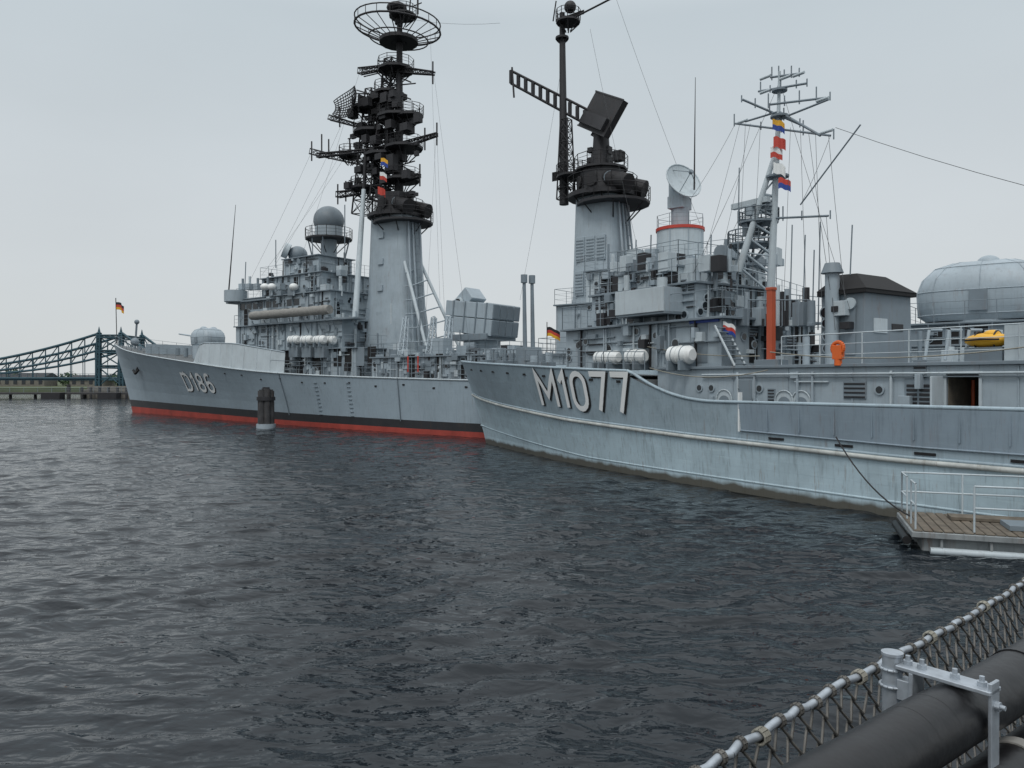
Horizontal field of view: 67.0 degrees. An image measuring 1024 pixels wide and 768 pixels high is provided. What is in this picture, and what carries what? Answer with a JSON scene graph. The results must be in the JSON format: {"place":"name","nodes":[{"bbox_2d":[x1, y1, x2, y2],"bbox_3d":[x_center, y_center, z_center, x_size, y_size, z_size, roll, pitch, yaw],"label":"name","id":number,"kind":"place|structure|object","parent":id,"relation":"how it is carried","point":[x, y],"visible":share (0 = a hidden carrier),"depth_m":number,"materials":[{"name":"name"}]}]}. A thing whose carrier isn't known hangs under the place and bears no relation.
{"place":"outdoors","nodes":[
{"label":"outdoors","id":0,"kind":"place"},
{"bbox_2d":[0,381,116,391],"bbox_3d":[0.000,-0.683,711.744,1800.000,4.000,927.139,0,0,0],"label":"shore ground","id":1,"kind":"structure","parent":0,"point":[59,386],"depth_m":251.11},
{"bbox_2d":[0,373,114,385],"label":"shore building","id":2,"kind":"structure","parent":1,"relation":"on","point":[48,383],"depth_m":276.01,"materials":[{"name":"stone"}]},
{"bbox_2d":[5,367,116,385],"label":"distant trees","id":3,"kind":"object","parent":1,"relation":"on","point":[64,382],"visible":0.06,"depth_m":283.07,"materials":[{"name":"green plant"}]},
{"bbox_2d":[0,394,1023,767],"bbox_3d":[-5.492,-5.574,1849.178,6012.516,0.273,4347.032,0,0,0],"label":"water","id":4,"kind":"structure","parent":0,"point":[188,592],"depth_m":13.93,"materials":[{"name":"black liquid"}]},
{"bbox_2d":[0,388,127,398],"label":"jetty","id":5,"kind":"object","parent":4,"relation":"in","point":[61,395],"visible":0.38,"depth_m":166.01,"materials":[{"name":"paint"}]},
{"bbox_2d":[0,328,155,397],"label":"steel swing bridge","id":6,"kind":"structure","parent":4,"relation":"in","point":[98,351],"depth_m":176.84,"materials":[{"name":"metal"}]},
{"bbox_2d":[256,387,275,428],"bbox_3d":[-20.500,2.468,64.430,1.560,4.403,1.536,0,0,0],"label":"mooring pile","id":7,"kind":"object","parent":4,"relation":"in","point":[265,400],"visible":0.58,"depth_m":63.85,"materials":[{"name":"paint"}]},
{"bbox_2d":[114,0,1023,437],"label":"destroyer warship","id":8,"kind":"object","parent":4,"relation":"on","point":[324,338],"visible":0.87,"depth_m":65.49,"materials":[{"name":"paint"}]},
{"bbox_2d":[460,66,1023,517],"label":"minesweeper ship","id":9,"kind":"object","parent":4,"relation":"on","point":[704,370],"visible":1,"depth_m":27.97,"materials":[{"name":"paint"}]},
{"bbox_2d":[891,471,1023,557],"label":"floating pontoon","id":10,"kind":"object","parent":4,"relation":"on","point":[979,536],"visible":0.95,"depth_m":17.98,"materials":[{"name":"metal"}]},
{"bbox_2d":[0,0,1023,380],"label":"sky","id":11,"kind":"structure","parent":0,"point":[133,133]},
{"bbox_2d":[689,577,1023,767],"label":"chain link fence","id":12,"kind":"object","parent":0,"point":[758,736],"visible":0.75,"depth_m":1.32,"materials":[{"name":"metal"}]},
{"bbox_2d":[777,638,1023,767],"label":"padded handrail","id":13,"kind":"object","parent":12,"relation":"attached to","point":[954,714],"visible":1,"depth_m":1.04,"materials":[{"name":"black rubber"}]}
]}

